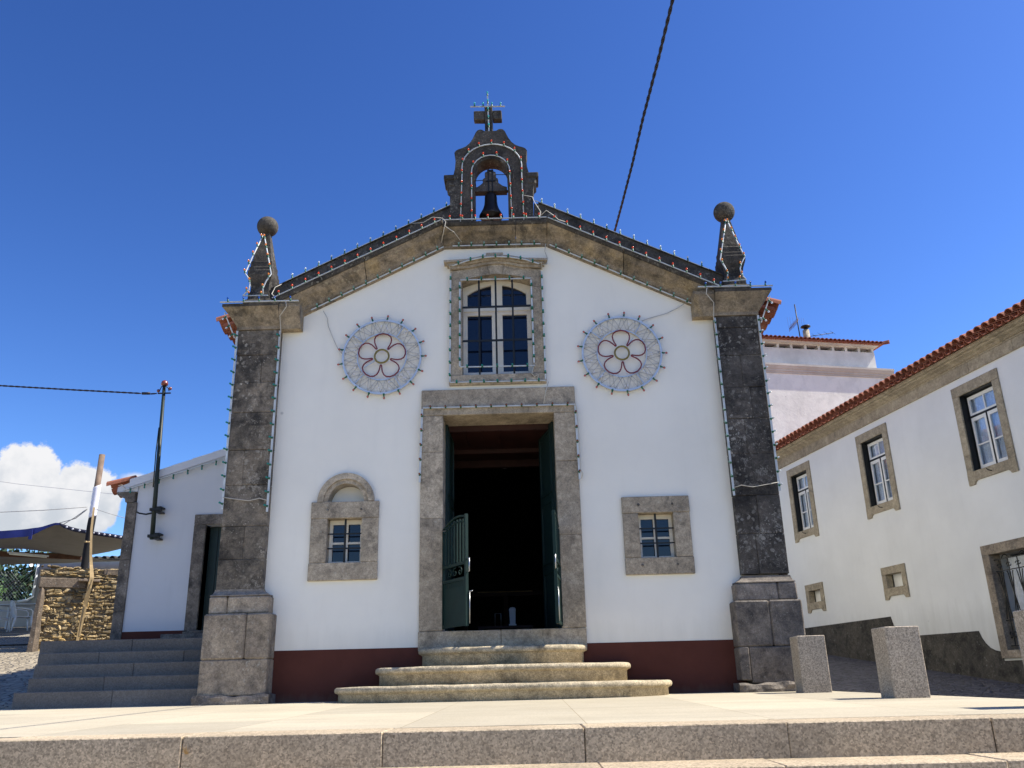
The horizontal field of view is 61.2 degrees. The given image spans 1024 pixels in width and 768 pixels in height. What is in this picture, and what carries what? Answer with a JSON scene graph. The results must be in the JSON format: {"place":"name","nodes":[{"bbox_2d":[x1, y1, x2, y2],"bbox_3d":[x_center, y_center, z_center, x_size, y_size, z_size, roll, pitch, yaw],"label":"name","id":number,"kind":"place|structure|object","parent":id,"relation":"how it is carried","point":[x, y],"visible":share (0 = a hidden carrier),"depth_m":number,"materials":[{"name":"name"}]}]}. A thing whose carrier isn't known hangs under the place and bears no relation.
{"place":"outdoors","nodes":[
{"label":"outdoors","id":0,"kind":"place"},
{"bbox_2d":[0,627,30,644],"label":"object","id":1,"kind":"structure","parent":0,"point":[18,635],"depth_m":23.63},
{"bbox_2d":[0,581,7,600],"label":"garden shrub","id":2,"kind":"object","parent":1,"relation":"on","point":[3,590],"visible":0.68,"depth_m":29.06,"materials":[{"name":"green plant"}]},
{"bbox_2d":[0,610,10,631],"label":"plastic chair","id":3,"kind":"object","parent":1,"relation":"on","point":[5,619],"visible":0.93,"depth_m":25.34,"materials":[{"name":"white plastic"}]},
{"bbox_2d":[0,603,35,628],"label":"plastic table","id":4,"kind":"object","parent":1,"relation":"on","point":[21,605],"visible":0.3,"depth_m":26.49,"materials":[{"name":"white plastic"}]},
{"bbox_2d":[6,600,33,631],"bbox_3d":[-14.408,6.805,25.375,0.639,0.888,0.590,15,-25,-38],"label":"plastic chair","id":5,"kind":"object","parent":1,"relation":"on","point":[14,610],"visible":0.96,"depth_m":25.31,"materials":[{"name":"white plastic"}]},
{"bbox_2d":[0,644,38,709],"bbox_3d":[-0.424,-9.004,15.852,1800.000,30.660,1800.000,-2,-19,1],"label":"ground","id":6,"kind":"structure","parent":0,"point":[18,662],"depth_m":15.79,"materials":[{"name":"grey gravel"}]},
{"bbox_2d":[0,600,31,626],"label":"wall","id":7,"kind":"structure","parent":6,"relation":"on","point":[20,622],"depth_m":27.57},
{"bbox_2d":[0,571,35,600],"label":"fence","id":8,"kind":"object","parent":7,"relation":"on","point":[13,585],"visible":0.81,"depth_m":28.02,"materials":[{"name":"metal"}]},
{"bbox_2d":[0,549,51,600],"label":"garden tree","id":9,"kind":"object","parent":6,"relation":"on","point":[29,581],"visible":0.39,"depth_m":31.24,"materials":[{"name":"green plant"}]},
{"bbox_2d":[0,523,122,564],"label":"canopy","id":10,"kind":"object","parent":6,"relation":"on","point":[62,543],"visible":0.82,"depth_m":22.59,"materials":[{"name":"beige fabric"}]},
{"bbox_2d":[7,552,48,557],"bbox_3d":[-13.184,4.656,23.575,1.124,0.196,0.070,-2,-19,1],"label":"fluorescent lamp","id":11,"kind":"object","parent":10,"relation":"attached to","point":[28,554],"visible":1,"depth_m":23.55,"materials":[{"name":"white plastic"}]},
{"bbox_2d":[60,508,87,524],"bbox_3d":[-10.709,3.245,21.132,0.813,0.357,0.047,-8,-20,18],"label":"canopy rope","id":12,"kind":"object","parent":10,"relation":"attached to","point":[74,517],"visible":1,"depth_m":21.10,"materials":[{"name":"white fabric"}]},
{"bbox_2d":[0,507,84,512],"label":"tie rope","id":13,"kind":"object","parent":12,"relation":"attached to","point":[44,510],"visible":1,"depth_m":21.07,"materials":[{"name":"grey fabric"}]},
{"bbox_2d":[17,556,119,626],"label":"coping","id":14,"kind":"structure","parent":6,"relation":"on","point":[98,566],"depth_m":27.91,"materials":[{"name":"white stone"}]},
{"bbox_2d":[26,565,117,651],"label":"rubble wall","id":15,"kind":"structure","parent":6,"relation":"on","point":[59,603],"depth_m":19.98,"materials":[{"name":"brown stone"}]},
{"bbox_2d":[81,454,104,568],"bbox_3d":[-10.232,3.951,20.835,0.257,4.633,0.175,-2,-19,1],"label":"wooden pole","id":16,"kind":"object","parent":6,"relation":"on","point":[94,503],"visible":0.57,"depth_m":21.09,"materials":[{"name":"brown wood"}]},
{"bbox_2d":[76,507,94,640],"bbox_3d":[-9.976,4.455,20.280,0.552,3.200,0.155,-14,-23,32],"label":"fabric strap","id":17,"kind":"object","parent":16,"relation":"hanging from","point":[86,600],"visible":0.95,"depth_m":20.04,"materials":[{"name":"beige fabric"}]},
{"bbox_2d":[11,638,201,709],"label":"granite stairs","id":18,"kind":"structure","parent":6,"relation":"on","point":[116,673],"depth_m":11.99,"materials":[{"name":"grey stone"}]},
{"bbox_2d":[106,449,228,639],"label":"annex building","id":19,"kind":"structure","parent":6,"relation":"on","point":[166,587],"depth_m":14.01,"materials":[{"name":"white paint"}]},
{"bbox_2d":[0,481,111,493],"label":"phone wire","id":20,"kind":"object","parent":19,"relation":"on","point":[53,487],"visible":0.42,"depth_m":22.63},
{"bbox_2d":[136,380,171,540],"bbox_3d":[-5.920,1.234,14.412,0.430,2.721,0.198,-2,-19,1],"label":"service mast","id":21,"kind":"object","parent":19,"relation":"attached to","point":[154,510],"visible":1,"depth_m":14.25,"materials":[{"name":"grey metal"}]},
{"bbox_2d":[0,385,156,394],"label":"power cable","id":22,"kind":"object","parent":21,"relation":"attached to","point":[146,393],"visible":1,"depth_m":14.79,"materials":[{"name":"black rubber"}]},
{"bbox_2d":[118,457,224,492],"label":"light string","id":23,"kind":"object","parent":19,"relation":"hanging from","point":[187,470],"visible":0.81,"depth_m":14.34,"materials":[{"name":"white paint"}]},
{"bbox_2d":[201,527,221,629],"bbox_3d":[-4.518,3.145,14.030,0.880,1.675,0.055,-2,-19,1],"label":"door","id":24,"kind":"structure","parent":19,"relation":"in","point":[215,533],"depth_m":14.07,"materials":[{"name":"green paint"}]},
{"bbox_2d":[191,105,805,705],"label":"chapel","id":25,"kind":"structure","parent":6,"relation":"on","point":[361,563],"depth_m":12.32,"materials":[{"name":"white paint"}]},
{"bbox_2d":[222,312,234,337],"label":"light string","id":26,"kind":"object","parent":25,"relation":"attached to","point":[229,336],"visible":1,"depth_m":12.93,"materials":[{"name":"white paint"}]},
{"bbox_2d":[218,331,266,509],"bbox_3d":[-3.775,0.458,12.451,0.677,2.690,0.078,-2,-19,1],"label":"light string","id":27,"kind":"object","parent":25,"relation":"attached to","point":[229,424],"visible":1,"depth_m":12.40,"materials":[{"name":"white paint"}]},
{"bbox_2d":[242,234,271,295],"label":"light string","id":28,"kind":"object","parent":25,"relation":"attached to","point":[250,260],"visible":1,"depth_m":13.17,"materials":[{"name":"white paint"}]},
{"bbox_2d":[220,296,298,346],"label":"light string","id":29,"kind":"object","parent":25,"relation":"attached to","point":[274,300],"visible":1,"depth_m":12.86,"materials":[{"name":"white paint"}]},
{"bbox_2d":[263,331,279,511],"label":"light string","id":30,"kind":"object","parent":25,"relation":"attached to","point":[272,434],"visible":1,"depth_m":12.41,"materials":[{"name":"white paint"}]},
{"bbox_2d":[307,473,379,581],"bbox_3d":[-2.326,2.021,12.176,0.952,1.494,0.357,-2,-19,1],"label":"window","id":31,"kind":"structure","parent":25,"relation":"in","point":[343,535],"depth_m":12.06,"materials":[{"name":"stone"}]},
{"bbox_2d":[272,217,461,297],"bbox_3d":[-2.207,-1.913,13.184,2.872,1.335,0.292,-2,-19,1],"label":"light string","id":32,"kind":"object","parent":25,"relation":"attached to","point":[305,281],"visible":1,"depth_m":13.11,"materials":[{"name":"white paint"}]},
{"bbox_2d":[286,202,448,280],"bbox_3d":[-2.201,-2.222,13.448,2.564,1.302,0.044,-2,-19,1],"label":"light string","id":33,"kind":"object","parent":25,"relation":"attached to","point":[368,242],"visible":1,"depth_m":13.43,"materials":[{"name":"white paint"}]},
{"bbox_2d":[323,311,426,398],"bbox_3d":[-2.051,-0.450,12.849,1.584,1.439,0.062,-2,-19,1],"label":"flower light ornament","id":34,"kind":"object","parent":25,"relation":"attached to","point":[403,378],"visible":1,"depth_m":12.83,"materials":[{"name":"blue paint"}]},
{"bbox_2d":[311,246,443,309],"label":"light string","id":35,"kind":"object","parent":25,"relation":"attached to","point":[378,277],"visible":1,"depth_m":13.21,"materials":[{"name":"white paint"}]},
{"bbox_2d":[445,425,453,630],"bbox_3d":[-0.921,2.136,12.750,0.068,2.970,0.790,-2,-19,3],"label":"door","id":36,"kind":"structure","parent":25,"relation":"in","point":[449,443],"depth_m":12.73,"materials":[{"name":"green paint"}]},
{"bbox_2d":[470,91,504,130],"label":"light string","id":37,"kind":"object","parent":25,"relation":"on","point":[487,106],"visible":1,"depth_m":14.23,"materials":[{"name":"white paint"}]},
{"bbox_2d":[475,169,507,220],"bbox_3d":[-0.338,-2.992,13.802,0.574,0.915,0.380,9,-22,-27],"label":"church bell","id":38,"kind":"object","parent":25,"relation":"hanging from","point":[490,188],"visible":0.88,"depth_m":13.76,"materials":[{"name":"brown metal"}]},
{"bbox_2d":[470,151,512,220],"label":"light string","id":39,"kind":"object","parent":25,"relation":"attached to","point":[509,174],"visible":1,"depth_m":13.72,"materials":[{"name":"white paint"}]},
{"bbox_2d":[459,140,524,221],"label":"light string","id":40,"kind":"object","parent":25,"relation":"attached to","point":[468,152],"visible":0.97,"depth_m":13.76,"materials":[{"name":"white paint"}]},
{"bbox_2d":[442,213,545,219],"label":"light string","id":41,"kind":"object","parent":25,"relation":"attached to","point":[474,218],"visible":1,"depth_m":13.24,"materials":[{"name":"white paint"}]},
{"bbox_2d":[444,252,546,385],"bbox_3d":[-0.229,-0.964,13.096,1.580,2.113,0.410,-2,-19,1],"label":"window","id":42,"kind":"structure","parent":25,"relation":"in","point":[496,316],"depth_m":13.18,"materials":[{"name":"stone"}]},
{"bbox_2d":[458,275,534,367],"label":"light string","id":43,"kind":"object","parent":25,"relation":"attached to","point":[532,320],"visible":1,"depth_m":12.93,"materials":[{"name":"white paint"}]},
{"bbox_2d":[453,240,540,246],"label":"light string","id":44,"kind":"object","parent":25,"relation":"attached to","point":[496,244],"visible":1,"depth_m":13.36,"materials":[{"name":"white paint"}]},
{"bbox_2d":[448,253,546,382],"bbox_3d":[-0.232,-1.002,12.894,1.438,2.041,0.169,-2,-19,1],"label":"light string","id":45,"kind":"object","parent":25,"relation":"attached to","point":[497,381],"visible":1,"depth_m":12.88,"materials":[{"name":"white paint"}]},
{"bbox_2d":[418,381,582,482],"bbox_3d":[-0.174,0.670,12.354,2.318,1.462,0.089,-2,-19,1],"label":"light string","id":46,"kind":"object","parent":25,"relation":"attached to","point":[543,404],"visible":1,"depth_m":12.44,"materials":[{"name":"white paint"}]},
{"bbox_2d":[463,590,543,630],"bbox_3d":[-0.136,5.583,20.276,2.000,1.420,0.215,-2,-19,1],"label":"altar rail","id":47,"kind":"object","parent":25,"relation":"on","point":[505,595],"visible":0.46,"depth_m":20.40,"materials":[{"name":"beige wood"}]},
{"bbox_2d":[478,625,532,629],"bbox_3d":[-0.096,4.225,14.612,0.920,0.240,0.600,-2,-19,1],"label":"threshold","id":48,"kind":"object","parent":25,"relation":"on","point":[505,627],"visible":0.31,"depth_m":14.37,"materials":[{"name":"grey stone"}]},
{"bbox_2d":[538,422,561,628],"bbox_3d":[0.551,2.089,12.719,0.068,2.970,0.790,3,-20,-12],"label":"door","id":49,"kind":"structure","parent":25,"relation":"in","point":[546,442],"depth_m":12.71,"materials":[{"name":"green paint"}]},
{"bbox_2d":[523,195,708,268],"bbox_3d":[1.580,-2.371,13.350,2.794,1.375,0.155,-2,-19,1],"label":"light string","id":50,"kind":"object","parent":25,"relation":"attached to","point":[633,238],"visible":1,"depth_m":13.40,"materials":[{"name":"white paint"}]},
{"bbox_2d":[543,244,690,303],"bbox_3d":[1.591,-1.686,13.135,2.246,1.101,0.120,-2,-19,1],"label":"light string","id":51,"kind":"object","parent":25,"relation":"attached to","point":[620,273],"visible":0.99,"depth_m":13.15,"materials":[{"name":"white paint"}]},
{"bbox_2d":[541,210,718,285],"bbox_3d":[1.764,-2.048,13.012,2.616,1.356,0.060,-2,-19,1],"label":"light string","id":52,"kind":"object","parent":25,"relation":"attached to","point":[645,255],"visible":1,"depth_m":13.01,"materials":[{"name":"white paint"}]},
{"bbox_2d":[577,302,686,395],"bbox_3d":[1.800,-0.517,12.776,1.686,1.460,0.057,-2,-19,1],"label":"flower light ornament","id":53,"kind":"object","parent":25,"relation":"attached to","point":[597,333],"visible":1,"depth_m":12.76,"materials":[{"name":"blue paint"}]},
{"bbox_2d":[621,495,694,574],"bbox_3d":[2.005,2.123,12.036,0.937,1.073,0.355,-2,-19,1],"label":"window","id":54,"kind":"structure","parent":25,"relation":"in","point":[656,529],"depth_m":11.95,"materials":[{"name":"stone"}]},
{"bbox_2d":[713,318,734,495],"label":"light string","id":55,"kind":"object","parent":25,"relation":"attached to","point":[725,416],"visible":1,"depth_m":12.33,"materials":[{"name":"white paint"}]},
{"bbox_2d":[720,218,746,281],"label":"light string","id":56,"kind":"object","parent":25,"relation":"attached to","point":[721,259],"visible":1,"depth_m":13.07,"materials":[{"name":"white paint"}]},
{"bbox_2d":[698,281,772,331],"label":"light string","id":57,"kind":"object","parent":25,"relation":"attached to","point":[735,285],"visible":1,"depth_m":12.76,"materials":[{"name":"white paint"}]},
{"bbox_2d":[734,315,782,490],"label":"light string","id":58,"kind":"object","parent":25,"relation":"attached to","point":[769,405],"visible":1,"depth_m":12.31,"materials":[{"name":"white paint"}]},
{"bbox_2d":[761,296,772,322],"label":"light string","id":59,"kind":"object","parent":25,"relation":"attached to","point":[763,318],"visible":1,"depth_m":12.82,"materials":[{"name":"white paint"}]},
{"bbox_2d":[0,713,1023,767],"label":"plaza steps","id":60,"kind":"structure","parent":6,"relation":"on","point":[972,741],"depth_m":5.07,"materials":[{"name":"stone"}]},
{"bbox_2d":[760,334,893,440],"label":"tall house","id":61,"kind":"structure","parent":6,"relation":"on","point":[811,379],"depth_m":31.31,"materials":[{"name":"paint"}]},
{"bbox_2d":[801,324,810,337],"bbox_3d":[11.419,-1.702,33.446,0.374,1.240,0.374,-2,-19,1],"label":"chimney flue","id":62,"kind":"object","parent":61,"relation":"on","point":[806,332],"visible":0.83,"depth_m":33.47,"materials":[{"name":"metal"}]},
{"bbox_2d":[787,304,832,336],"bbox_3d":[11.675,-2.145,33.953,1.987,2.201,0.623,2,-20,-10],"label":"roof antenna","id":63,"kind":"object","parent":61,"relation":"on","point":[793,326],"visible":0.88,"depth_m":34.00,"materials":[{"name":"black metal"}]},
{"bbox_2d":[775,299,1023,683],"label":"white house","id":64,"kind":"structure","parent":6,"relation":"on","point":[901,493],"depth_m":17.18,"materials":[{"name":"paint"}]},
{"bbox_2d":[786,460,819,542],"bbox_3d":[7.407,2.992,21.904,0.379,1.881,1.162,2,-20,-10],"label":"window","id":65,"kind":"structure","parent":64,"relation":"in","point":[802,472],"depth_m":22.10,"materials":[{"name":"stone"}]},
{"bbox_2d":[855,423,900,519],"bbox_3d":[8.007,1.911,18.855,0.379,1.880,1.182,2,-20,-10],"label":"window","id":66,"kind":"structure","parent":64,"relation":"in","point":[877,437],"depth_m":19.03,"materials":[{"name":"stone"}]},
{"bbox_2d":[950,368,1019,485],"bbox_3d":[8.621,0.803,15.732,0.378,1.880,1.242,2,-20,-10],"label":"window","id":67,"kind":"structure","parent":64,"relation":"in","point":[985,393],"depth_m":15.89,"materials":[{"name":"stone"}]},
{"bbox_2d":[0,691,1023,737],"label":"plaza","id":68,"kind":"structure","parent":0,"point":[672,707],"depth_m":7.16,"materials":[{"name":"stone"}]},
{"bbox_2d":[789,635,831,692],"bbox_3d":[3.599,3.435,10.421,0.341,0.769,0.340,-2,-19,1],"label":"bollard","id":69,"kind":"object","parent":68,"relation":"on","point":[810,664],"visible":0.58,"depth_m":10.30,"materials":[{"name":"stone"}]},
{"bbox_2d":[871,626,930,698],"bbox_3d":[3.739,2.736,8.320,0.341,0.769,0.340,-1,-19,-1],"label":"bollard","id":70,"kind":"object","parent":68,"relation":"on","point":[900,662],"visible":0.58,"depth_m":8.21,"materials":[{"name":"stone"}]},
{"bbox_2d":[1013,610,1023,664],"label":"bollard","id":71,"kind":"object","parent":68,"relation":"on","point":[1018,615],"visible":1,"depth_m":6.39,"materials":[{"name":"stone"}]},
{"bbox_2d":[0,0,1023,598],"label":"sky","id":72,"kind":"structure","parent":0,"point":[867,156],"materials":[{"name":"blue"}]},
{"bbox_2d":[509,607,515,625],"bbox_3d":[0.009,3.913,14.560,0.120,0.310,0.120,-2,-19,1],"label":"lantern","id":73,"kind":"object","parent":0,"point":[512,612],"visible":0.95,"depth_m":14.52,"materials":[{"name":"plastic"}]},
{"bbox_2d":[614,0,674,231],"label":"overhead cable","id":74,"kind":"object","parent":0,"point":[650,89],"visible":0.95,"depth_m":10.84,"materials":[{"name":"black rubber"}]},
{"bbox_2d":[827,655,1023,698],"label":"street","id":75,"kind":"structure","parent":0,"point":[851,675],"depth_m":14.72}
]}

